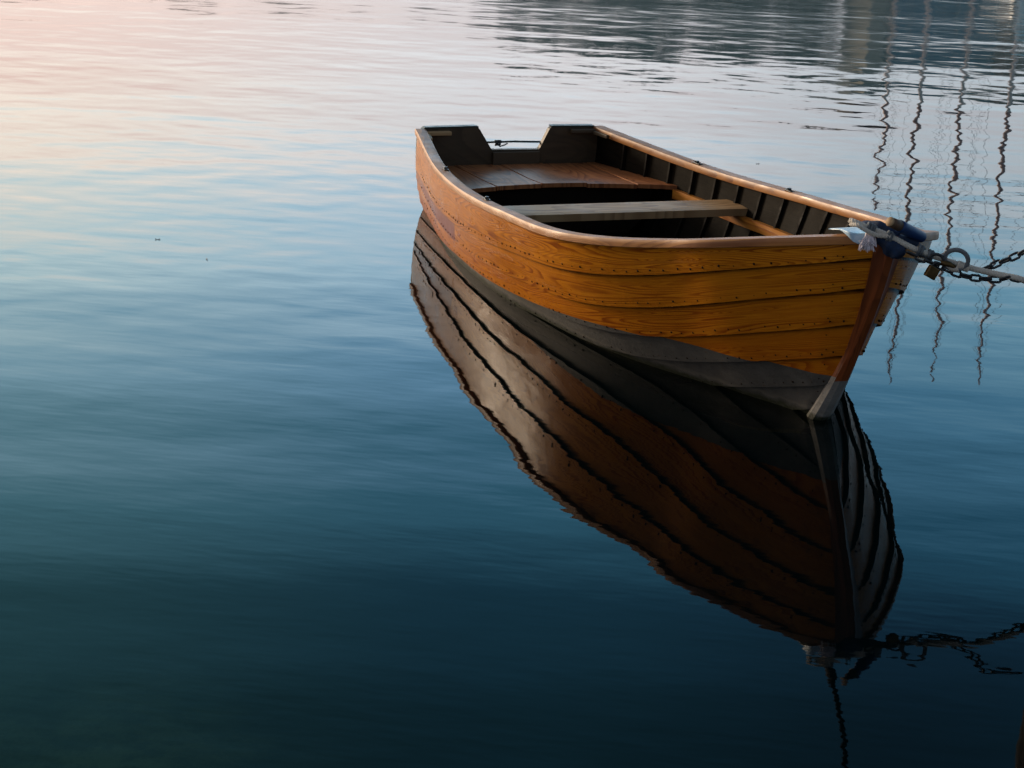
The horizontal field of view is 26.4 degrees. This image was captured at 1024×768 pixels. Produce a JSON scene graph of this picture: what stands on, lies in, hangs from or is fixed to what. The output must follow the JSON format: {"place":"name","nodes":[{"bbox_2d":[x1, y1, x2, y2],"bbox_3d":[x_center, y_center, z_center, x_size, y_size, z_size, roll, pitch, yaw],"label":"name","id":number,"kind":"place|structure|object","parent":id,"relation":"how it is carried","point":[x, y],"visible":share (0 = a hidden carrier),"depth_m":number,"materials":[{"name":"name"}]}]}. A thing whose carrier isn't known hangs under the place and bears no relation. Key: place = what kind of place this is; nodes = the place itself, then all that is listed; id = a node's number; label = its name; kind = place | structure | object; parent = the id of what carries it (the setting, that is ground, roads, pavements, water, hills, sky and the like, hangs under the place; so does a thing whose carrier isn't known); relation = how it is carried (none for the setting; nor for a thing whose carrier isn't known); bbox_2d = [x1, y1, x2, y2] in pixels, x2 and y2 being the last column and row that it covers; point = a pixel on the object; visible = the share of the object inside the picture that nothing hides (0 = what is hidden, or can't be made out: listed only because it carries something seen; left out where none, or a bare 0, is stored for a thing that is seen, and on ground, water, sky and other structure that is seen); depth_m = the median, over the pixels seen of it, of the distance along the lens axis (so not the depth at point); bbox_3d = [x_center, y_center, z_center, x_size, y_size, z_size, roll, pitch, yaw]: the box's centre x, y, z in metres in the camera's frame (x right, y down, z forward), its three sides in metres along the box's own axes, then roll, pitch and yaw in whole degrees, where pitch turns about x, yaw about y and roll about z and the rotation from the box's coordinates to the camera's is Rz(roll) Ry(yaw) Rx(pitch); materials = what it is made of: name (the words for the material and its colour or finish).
{"place":"outdoors","nodes":[
{"label":"outdoors","id":0,"kind":"place"},
{"bbox_2d":[0,57,1023,767],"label":"water","id":1,"kind":"structure","parent":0,"point":[318,449],"depth_m":12.83,"materials":[{"name":"water"}]},
{"bbox_2d":[0,0,1023,112],"label":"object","id":2,"kind":"structure","parent":0,"point":[960,54],"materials":[{"name":"grey liquid"}]},
{"label":"water","id":3,"kind":"structure","parent":0,"visible":0},
{"bbox_2d":[415,124,938,432],"bbox_3d":[0.666,-0.625,10.049,1.631,1.118,4.244,-3,18,-19],"label":"rowing boat","id":4,"kind":"object","parent":3,"relation":"on","point":[739,300],"visible":0.95,"depth_m":9.20,"materials":[{"name":"brown wood"}]},
{"bbox_2d":[828,227,864,243],"bbox_3d":[1.246,-0.553,8.043,0.144,0.043,0.154,3,17,0],"label":"plastic sheet","id":5,"kind":"object","parent":4,"relation":"on","point":[855,234],"visible":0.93,"depth_m":7.99,"materials":[{"name":"white plastic"}]},
{"bbox_2d":[862,220,918,258],"bbox_3d":[1.373,-0.531,8.019,0.229,0.124,0.139,9,18,19],"label":"cloth","id":6,"kind":"object","parent":4,"relation":"on","point":[892,249],"visible":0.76,"depth_m":7.98,"materials":[{"name":"blue fabric"}]},
{"bbox_2d":[886,217,926,242],"bbox_3d":[1.440,-0.563,7.960,0.234,0.118,0.046,-12,23,-41],"label":"wooden handle","id":7,"kind":"object","parent":4,"relation":"on","point":[907,229],"visible":1,"depth_m":7.93,"materials":[{"name":"blue wood"}]},
{"bbox_2d":[1020,728,1023,763],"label":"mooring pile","id":8,"kind":"object","parent":3,"relation":"in","point":[1022,754],"visible":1,"depth_m":8.47,"materials":[{"name":"brown wood"}]},
{"bbox_2d":[848,218,1023,282],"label":"mooring rope","id":9,"kind":"object","parent":8,"relation":"attached to","point":[872,231],"visible":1,"depth_m":7.94,"materials":[{"name":"grey fabric"}]},
{"bbox_2d":[928,253,955,267],"bbox_3d":[1.566,-0.445,7.938,0.106,0.060,0.023,5,17,7],"label":"snap shackle","id":10,"kind":"object","parent":9,"relation":"attached to","point":[943,262],"visible":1,"depth_m":7.93,"materials":[{"name":"metal"}]},
{"bbox_2d":[905,250,1023,283],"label":"mooring chain","id":11,"kind":"object","parent":8,"relation":"attached to","point":[961,274],"visible":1,"depth_m":7.94,"materials":[{"name":"metal"}]},
{"bbox_2d":[924,262,939,279],"bbox_3d":[1.525,-0.411,7.931,0.057,0.068,0.020,-2,18,-15],"label":"padlock","id":12,"kind":"object","parent":11,"relation":"hanging from","point":[931,272],"visible":1,"depth_m":7.92,"materials":[{"name":"gold metal"}]},
{"bbox_2d":[982,249,1023,268],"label":"mooring chain","id":13,"kind":"object","parent":8,"relation":"attached to","point":[1007,259],"visible":1,"depth_m":7.96,"materials":[{"name":"metal"}]}
]}

